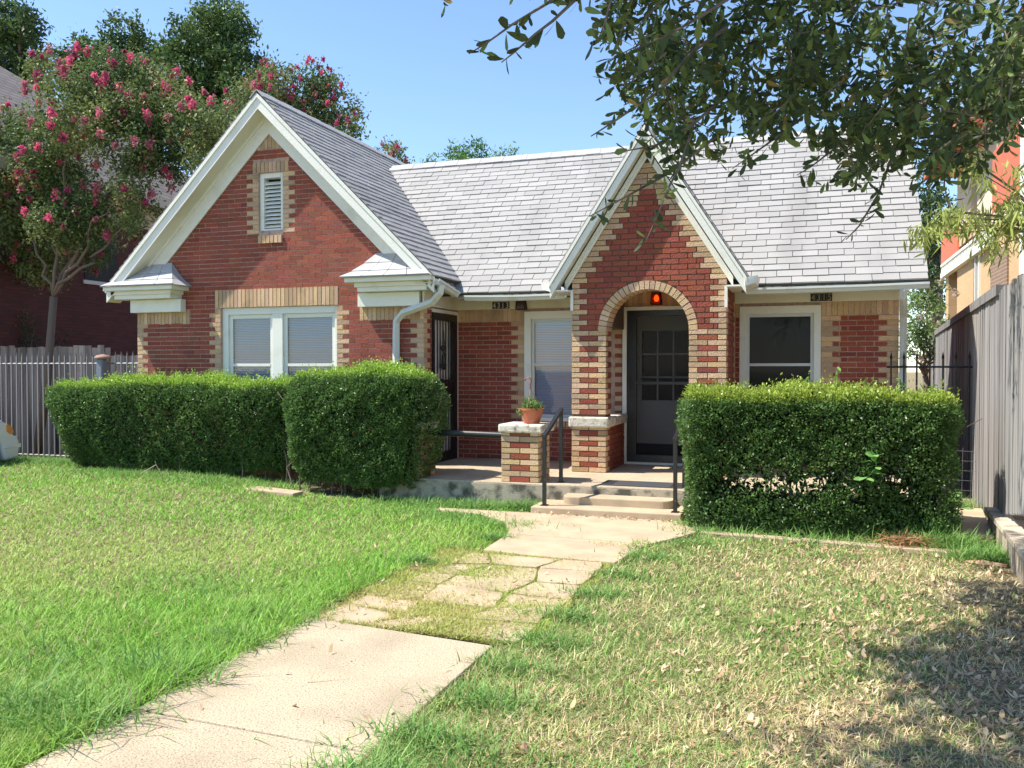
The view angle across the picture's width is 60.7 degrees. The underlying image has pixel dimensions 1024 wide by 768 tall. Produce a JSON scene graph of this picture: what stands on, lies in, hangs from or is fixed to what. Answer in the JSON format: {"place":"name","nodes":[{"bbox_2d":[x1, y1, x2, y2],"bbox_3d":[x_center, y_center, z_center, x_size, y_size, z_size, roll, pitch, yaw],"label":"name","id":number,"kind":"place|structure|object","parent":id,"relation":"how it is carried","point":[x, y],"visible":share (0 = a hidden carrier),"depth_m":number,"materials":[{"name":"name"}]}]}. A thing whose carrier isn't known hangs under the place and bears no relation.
{"place":"outdoors","nodes":[
{"label":"outdoors","id":0,"kind":"place"},
{"bbox_2d":[22,617,491,767],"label":"path","id":1,"kind":"structure","parent":0,"point":[233,718],"depth_m":4.08,"materials":[{"name":"concrete"}]},
{"bbox_2d":[0,372,1023,767],"bbox_3d":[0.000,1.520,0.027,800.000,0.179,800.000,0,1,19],"label":"ground","id":2,"kind":"structure","parent":0,"point":[990,590],"depth_m":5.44,"materials":[{"name":"green plant"}]},
{"bbox_2d":[0,421,20,460],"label":"parked car","id":3,"kind":"object","parent":2,"relation":"on","point":[9,444],"visible":0.99,"depth_m":13.35,"materials":[{"name":"white paint"}]},
{"bbox_2d":[0,0,56,93],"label":"shade tree","id":4,"kind":"object","parent":2,"relation":"on","point":[18,22],"visible":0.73,"depth_m":28.27,"materials":[{"name":"green plant"}]},
{"bbox_2d":[11,308,73,346],"bbox_3d":[-9.201,-0.103,16.770,1.648,2.804,0.750,0,1,19],"label":"shrub","id":5,"kind":"object","parent":2,"relation":"on","point":[26,331],"visible":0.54,"depth_m":16.76,"materials":[{"name":"green plant"}]},
{"bbox_2d":[0,345,137,454],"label":"wood fence","id":6,"kind":"object","parent":2,"relation":"on","point":[73,350],"visible":0.22,"depth_m":16.12,"materials":[{"name":"grey wood"}]},
{"bbox_2d":[0,351,138,458],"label":"iron fence","id":7,"kind":"object","parent":2,"relation":"on","point":[59,363],"visible":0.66,"depth_m":14.28,"materials":[{"name":"grey metal"}]},
{"bbox_2d":[0,66,189,420],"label":"brick house","id":8,"kind":"structure","parent":2,"relation":"on","point":[87,314],"depth_m":18.28,"materials":[{"name":"red brick"}]},
{"bbox_2d":[83,233,116,284],"bbox_3d":[-8.771,-2.676,18.681,0.060,1.150,1.000,0,1,19],"label":"window","id":9,"kind":"structure","parent":8,"relation":"in","point":[101,279],"depth_m":18.76,"materials":[{"name":"grey glass"}]},
{"bbox_2d":[94,354,111,417],"bbox_3d":[-6.422,0.434,13.749,0.250,1.805,0.250,0,1,19],"label":"fence post","id":10,"kind":"object","parent":2,"relation":"on","point":[101,361],"visible":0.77,"depth_m":13.66,"materials":[{"name":"grey metal"}]},
{"bbox_2d":[43,6,181,143],"bbox_3d":[-13.735,-6.074,31.362,5.824,14.204,3.957,0,1,19],"label":"shade tree","id":11,"kind":"object","parent":2,"relation":"on","point":[133,37],"visible":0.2,"depth_m":30.47,"materials":[{"name":"green plant"}]},
{"bbox_2d":[0,35,247,456],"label":"crepe myrtle","id":12,"kind":"object","parent":2,"relation":"on","point":[128,106],"visible":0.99,"depth_m":14.97,"materials":[{"name":"green plant"}]},
{"bbox_2d":[138,461,167,475],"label":"dead branch","id":13,"kind":"object","parent":2,"relation":"on","point":[153,466],"visible":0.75,"depth_m":11.58,"materials":[{"name":"beige wood"}]},
{"bbox_2d":[43,365,306,482],"bbox_3d":[-4.670,0.531,12.324,4.568,1.610,1.125,0,1,19],"label":"hedge","id":14,"kind":"object","parent":2,"relation":"on","point":[88,433],"visible":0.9,"depth_m":11.97,"materials":[{"name":"green plant"}]},
{"bbox_2d":[148,0,271,161],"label":"shade tree","id":15,"kind":"object","parent":2,"relation":"on","point":[211,29],"visible":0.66,"depth_m":30.96,"materials":[{"name":"green plant"}]},
{"bbox_2d":[221,485,302,498],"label":"kerb","id":16,"kind":"structure","parent":2,"relation":"on","point":[283,492],"depth_m":10.63,"materials":[{"name":"beige concrete"}]},
{"bbox_2d":[0,461,529,767],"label":"grass","id":17,"kind":"structure","parent":2,"relation":"on","point":[27,744],"depth_m":6.64,"materials":[{"name":"green plant"}]},
{"bbox_2d":[0,452,572,519],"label":"tall grass","id":18,"kind":"structure","parent":2,"relation":"on","point":[472,503],"depth_m":11.13,"materials":[{"name":"green plant"}]},
{"bbox_2d":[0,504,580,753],"bbox_3d":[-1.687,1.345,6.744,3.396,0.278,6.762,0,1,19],"label":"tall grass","id":19,"kind":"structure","parent":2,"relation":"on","point":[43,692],"depth_m":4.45,"materials":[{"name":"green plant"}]},
{"bbox_2d":[215,49,370,140],"bbox_3d":[-5.155,-3.619,21.860,4.217,9.628,2.814,0,1,19],"label":"crepe myrtle","id":20,"kind":"object","parent":2,"relation":"on","point":[312,92],"visible":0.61,"depth_m":21.40,"materials":[{"name":"green plant"}]},
{"bbox_2d":[1,511,680,739],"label":"fallen leaves","id":21,"kind":"object","parent":2,"relation":"on","point":[355,611],"visible":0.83,"depth_m":6.20,"materials":[{"name":"brown plant"}]},
{"bbox_2d":[316,604,400,624],"bbox_3d":[-0.937,1.490,5.577,0.535,0.044,0.398,0,1,19],"label":"flagstone","id":22,"kind":"object","parent":2,"relation":"on","point":[369,614],"visible":0.42,"depth_m":5.57,"materials":[{"name":"beige stone"}]},
{"bbox_2d":[277,353,452,495],"bbox_3d":[-1.878,0.513,11.002,2.265,1.813,1.432,0,1,19],"label":"hedge","id":23,"kind":"object","parent":2,"relation":"on","point":[331,409],"visible":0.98,"depth_m":10.47,"materials":[{"name":"green plant"}]},
{"bbox_2d":[352,595,417,614],"bbox_3d":[-0.834,1.485,5.811,0.490,0.045,0.352,0,1,19],"label":"flagstone","id":24,"kind":"object","parent":2,"relation":"on","point":[373,602],"visible":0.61,"depth_m":5.85,"materials":[{"name":"beige stone"}]},
{"bbox_2d":[375,135,414,163],"bbox_3d":[-2.881,-2.354,21.043,1.165,7.124,1.544,-1,1,-33],"label":"crepe myrtle","id":25,"kind":"object","parent":2,"relation":"on","point":[394,151],"visible":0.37,"depth_m":20.64,"materials":[{"name":"green plant"}]},
{"bbox_2d":[373,581,434,600],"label":"flagstone","id":26,"kind":"object","parent":2,"relation":"on","point":[409,591],"visible":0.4,"depth_m":6.16,"materials":[{"name":"beige stone"}]},
{"bbox_2d":[369,616,458,634],"bbox_3d":[-0.598,1.491,5.426,0.500,0.046,0.337,0,1,19],"label":"flagstone","id":27,"kind":"object","parent":2,"relation":"on","point":[394,622],"visible":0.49,"depth_m":5.39,"materials":[{"name":"beige stone"}]},
{"bbox_2d":[409,573,454,584],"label":"flagstone","id":28,"kind":"object","parent":2,"relation":"on","point":[438,582],"visible":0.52,"depth_m":6.56,"materials":[{"name":"beige stone"}]},
{"bbox_2d":[420,603,489,616],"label":"flagstone","id":29,"kind":"object","parent":2,"relation":"on","point":[454,609],"visible":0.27,"depth_m":5.71,"materials":[{"name":"beige stone"}]},
{"bbox_2d":[430,564,487,575],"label":"flagstone","id":30,"kind":"object","parent":2,"relation":"on","point":[460,567],"visible":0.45,"depth_m":6.87,"materials":[{"name":"beige stone"}]},
{"bbox_2d":[423,584,502,607],"bbox_3d":[-0.321,1.480,6.045,0.583,0.046,0.461,0,1,19],"label":"flagstone","id":31,"kind":"object","parent":2,"relation":"on","point":[479,598],"visible":0.53,"depth_m":6.03,"materials":[{"name":"beige stone"}]},
{"bbox_2d":[297,535,630,648],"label":"grass","id":32,"kind":"structure","parent":2,"relation":"on","point":[400,577],"depth_m":5.86,"materials":[{"name":"green plant"}]},
{"bbox_2d":[450,553,489,564],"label":"flagstone","id":33,"kind":"object","parent":2,"relation":"on","point":[482,559],"visible":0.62,"depth_m":7.12,"materials":[{"name":"beige stone"}]},
{"bbox_2d":[419,135,522,162],"bbox_3d":[-1.446,-4.096,32.124,4.406,10.220,2.692,0,1,19],"label":"shade tree","id":34,"kind":"object","parent":2,"relation":"on","point":[461,155],"visible":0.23,"depth_m":32.15,"materials":[{"name":"green plant"}]},
{"bbox_2d":[433,619,535,643],"bbox_3d":[-0.161,1.496,5.284,0.554,0.042,0.351,0,1,19],"label":"flagstone","id":35,"kind":"object","parent":2,"relation":"on","point":[504,631],"visible":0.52,"depth_m":5.22,"materials":[{"name":"beige stone"}]},
{"bbox_2d":[445,575,529,592],"bbox_3d":[-0.195,1.476,6.382,0.594,0.042,0.360,0,1,19],"label":"flagstone","id":36,"kind":"object","parent":2,"relation":"on","point":[507,582],"visible":0.58,"depth_m":6.38,"materials":[{"name":"beige stone"}]},
{"bbox_2d":[463,565,536,583],"bbox_3d":[-0.059,1.472,6.756,0.580,0.036,0.417,0,1,19],"label":"flagstone","id":37,"kind":"object","parent":2,"relation":"on","point":[526,578],"visible":0.45,"depth_m":6.69,"materials":[{"name":"beige stone"}]},
{"bbox_2d":[470,607,555,624],"bbox_3d":[0.015,1.487,5.622,0.459,0.048,0.415,0,1,19],"label":"flagstone","id":38,"kind":"object","parent":2,"relation":"on","point":[513,616],"visible":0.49,"depth_m":5.54,"materials":[{"name":"beige stone"}]},
{"bbox_2d":[100,89,929,526],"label":"house","id":39,"kind":"structure","parent":2,"relation":"on","point":[280,237],"depth_m":12.10,"materials":[{"name":"brick"}]},
{"bbox_2d":[223,305,336,414],"bbox_3d":[-3.354,-0.330,12.679,2.000,1.570,0.220,0,1,19],"label":"window","id":40,"kind":"structure","parent":39,"relation":"in","point":[279,362],"depth_m":12.66,"materials":[{"name":"white glass"}]},
{"bbox_2d":[435,320,450,451],"bbox_3d":[-1.033,0.048,12.532,0.040,2.100,0.860,0,1,19],"label":"door","id":41,"kind":"structure","parent":39,"relation":"in","point":[435,320],"depth_m":12.70,"materials":[{"name":"black metal"}]},
{"bbox_2d":[431,312,456,462],"bbox_3d":[-0.940,0.049,12.500,0.097,2.100,0.860,0,1,19],"label":"security door","id":42,"kind":"structure","parent":39,"relation":"in","point":[449,454],"depth_m":12.64,"materials":[{"name":"black metal"}]},
{"bbox_2d":[516,377,544,423],"bbox_3d":[0.227,0.192,10.292,0.308,0.544,0.377,0,1,19],"label":"potted plant","id":43,"kind":"object","parent":39,"relation":"on","point":[531,411],"visible":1,"depth_m":10.21,"materials":[{"name":"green plant"}]},
{"bbox_2d":[522,311,571,421],"bbox_3d":[0.702,-0.256,12.480,1.140,1.570,0.162,0,1,19],"label":"window","id":44,"kind":"structure","parent":39,"relation":"in","point":[532,319],"depth_m":12.58,"materials":[{"name":"grey glass"}]},
{"bbox_2d":[540,407,564,505],"bbox_3d":[0.461,0.796,9.831,0.080,1.039,0.750,0,1,19],"label":"handrail","id":45,"kind":"object","parent":39,"relation":"on","point":[559,414],"visible":1,"depth_m":9.65,"materials":[{"name":"black metal"}]},
{"bbox_2d":[600,480,681,488],"bbox_3d":[1.492,1.136,9.947,0.920,0.014,0.420,0,1,19],"label":"doormat","id":46,"kind":"object","parent":39,"relation":"on","point":[640,484],"visible":0.8,"depth_m":9.88,"materials":[{"name":"grey rubber"}]},
{"bbox_2d":[627,309,689,462],"bbox_3d":[2.045,0.033,11.963,0.960,2.090,0.070,0,1,19],"label":"screen door","id":47,"kind":"structure","parent":39,"relation":"in","point":[658,345],"depth_m":12.00,"materials":[{"name":"black metal"}]},
{"bbox_2d":[671,417,685,512],"bbox_3d":[1.798,0.805,9.370,0.080,1.039,0.750,0,1,19],"label":"handrail","id":48,"kind":"object","parent":39,"relation":"on","point":[675,453],"visible":0.55,"depth_m":9.04,"materials":[{"name":"black metal"}]},
{"bbox_2d":[739,305,820,420],"bbox_3d":[3.518,-0.239,11.504,1.080,1.570,0.150,0,1,19],"label":"window","id":49,"kind":"structure","parent":39,"relation":"in","point":[774,340],"depth_m":11.50,"materials":[{"name":"white paint"}]},
{"bbox_2d":[490,554,556,568],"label":"flagstone","id":50,"kind":"object","parent":2,"relation":"on","point":[520,560],"visible":0.52,"depth_m":7.09,"materials":[{"name":"beige stone"}]},
{"bbox_2d":[501,594,565,607],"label":"flagstone","id":51,"kind":"object","parent":2,"relation":"on","point":[512,599],"visible":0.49,"depth_m":5.92,"materials":[{"name":"beige stone"}]},
{"bbox_2d":[512,582,579,599],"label":"flagstone","id":52,"kind":"object","parent":2,"relation":"on","point":[550,587],"visible":0.56,"depth_m":6.17,"materials":[{"name":"beige stone"}]},
{"bbox_2d":[537,568,593,584],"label":"flagstone","id":53,"kind":"object","parent":2,"relation":"on","point":[555,575],"visible":0.65,"depth_m":6.58,"materials":[{"name":"beige stone"}]},
{"bbox_2d":[540,559,601,572],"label":"flagstone","id":54,"kind":"object","parent":2,"relation":"on","point":[555,565],"visible":0.59,"depth_m":6.94,"materials":[{"name":"beige stone"}]},
{"bbox_2d":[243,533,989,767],"bbox_3d":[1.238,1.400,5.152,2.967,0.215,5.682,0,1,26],"label":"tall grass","id":55,"kind":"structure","parent":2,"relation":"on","point":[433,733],"depth_m":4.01,"materials":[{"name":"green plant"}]},
{"bbox_2d":[426,533,1023,767],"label":"fallen leaves","id":56,"kind":"object","parent":2,"relation":"on","point":[1002,714],"visible":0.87,"depth_m":4.55,"materials":[{"name":"brown plant"}]},
{"bbox_2d":[441,0,1023,251],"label":"live oak","id":57,"kind":"object","parent":2,"relation":"on","point":[668,61],"visible":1,"depth_m":4.22,"materials":[{"name":"green plant"}]},
{"bbox_2d":[673,362,981,537],"bbox_3d":[3.018,0.636,8.518,2.782,1.694,1.132,0,1,19],"label":"hedge","id":58,"kind":"object","parent":2,"relation":"on","point":[926,428],"visible":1,"depth_m":8.18,"materials":[{"name":"green plant"}]},
{"bbox_2d":[832,367,841,387],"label":"weed","id":59,"kind":"object","parent":58,"relation":"on","point":[839,369],"visible":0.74,"depth_m":8.56,"materials":[{"name":"green plant"}]},
{"bbox_2d":[861,377,876,386],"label":"weed","id":60,"kind":"object","parent":58,"relation":"on","point":[868,383],"visible":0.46,"depth_m":8.41,"materials":[{"name":"green plant"}]},
{"bbox_2d":[854,451,885,482],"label":"weed","id":61,"kind":"object","parent":58,"relation":"on","point":[872,456],"visible":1,"depth_m":7.89,"materials":[{"name":"green plant"}]},
{"bbox_2d":[896,378,905,391],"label":"weed","id":62,"kind":"object","parent":58,"relation":"on","point":[899,386],"visible":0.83,"depth_m":8.30,"materials":[{"name":"green plant"}]},
{"bbox_2d":[917,383,937,391],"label":"weed","id":63,"kind":"object","parent":58,"relation":"on","point":[929,386],"visible":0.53,"depth_m":8.15,"materials":[{"name":"green plant"}]},
{"bbox_2d":[700,530,960,555],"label":"kerb","id":64,"kind":"structure","parent":2,"relation":"on","point":[903,548],"depth_m":7.76,"materials":[{"name":"beige concrete"}]},
{"bbox_2d":[656,491,1010,566],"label":"tall grass","id":65,"kind":"structure","parent":2,"relation":"on","point":[963,546],"depth_m":7.61,"materials":[{"name":"green plant"}]},
{"bbox_2d":[864,529,951,550],"bbox_3d":[3.439,1.381,7.644,0.680,0.266,0.421,0,1,1],"label":"twig pile","id":66,"kind":"object","parent":2,"relation":"on","point":[898,539],"visible":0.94,"depth_m":7.62,"materials":[{"name":"brown plant"}]},
{"bbox_2d":[887,351,972,497],"bbox_3d":[5.160,0.488,10.819,0.980,1.800,0.034,0,1,19],"label":"iron fence","id":67,"kind":"object","parent":2,"relation":"on","point":[969,367],"visible":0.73,"depth_m":10.73,"materials":[{"name":"black metal"}]},
{"bbox_2d":[907,149,956,377],"bbox_3d":[13.189,-3.188,27.209,2.239,8.597,2.532,1,1,33],"label":"shade tree","id":68,"kind":"object","parent":2,"relation":"on","point":[928,201],"visible":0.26,"depth_m":26.99,"materials":[{"name":"green plant"}]},
{"bbox_2d":[907,275,959,392],"bbox_3d":[9.004,-0.570,18.961,1.487,3.641,2.030,0,1,25],"label":"crepe myrtle","id":69,"kind":"object","parent":2,"relation":"on","point":[918,331],"visible":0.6,"depth_m":18.89,"materials":[{"name":"green plant"}]},
{"bbox_2d":[944,451,975,504],"bbox_3d":[4.920,1.021,9.854,0.540,0.670,0.004,0,1,19],"label":"wire panel","id":70,"kind":"object","parent":2,"relation":"on","point":[971,461],"visible":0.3,"depth_m":9.79,"materials":[{"name":"grey metal"}]},
{"bbox_2d":[899,149,1023,277],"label":"willow leaved tree","id":71,"kind":"object","parent":2,"relation":"on","point":[951,222],"visible":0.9,"depth_m":7.21,"materials":[{"name":"green plant"}]},
{"bbox_2d":[950,492,973,508],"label":"weed","id":72,"kind":"object","parent":2,"relation":"on","point":[965,507],"visible":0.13,"depth_m":9.27,"materials":[{"name":"green plant"}]},
{"bbox_2d":[940,507,992,546],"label":"side walk","id":73,"kind":"structure","parent":2,"relation":"on","point":[974,517],"depth_m":8.36,"materials":[{"name":"beige concrete"}]},
{"bbox_2d":[931,274,1023,515],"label":"board fence","id":74,"kind":"object","parent":2,"relation":"on","point":[986,329],"visible":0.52,"depth_m":8.82,"materials":[{"name":"grey wood"}]},
{"bbox_2d":[966,560,1006,567],"bbox_3d":[3.800,1.439,7.018,0.298,0.055,0.099,1,1,28],"label":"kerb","id":75,"kind":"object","parent":2,"relation":"on","point":[984,562],"visible":0.91,"depth_m":6.98,"materials":[{"name":"beige concrete"}]},
{"bbox_2d":[984,507,1023,585],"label":"retaining wall","id":76,"kind":"structure","parent":2,"relation":"on","point":[1009,529],"depth_m":7.20,"materials":[{"name":"concrete"}]},
{"bbox_2d":[0,0,1023,371],"label":"sky","id":77,"kind":"structure","parent":0,"point":[422,82],"materials":[{"name":"blue"}]},
{"bbox_2d":[436,508,709,564],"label":"path","id":78,"kind":"structure","parent":0,"point":[545,542],"depth_m":8.21,"materials":[{"name":"beige concrete"}]},
{"bbox_2d":[924,6,1023,320],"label":"apartment house","id":79,"kind":"structure","parent":0,"point":[971,282],"depth_m":18.15,"materials":[{"name":"orange brick"}]}
]}

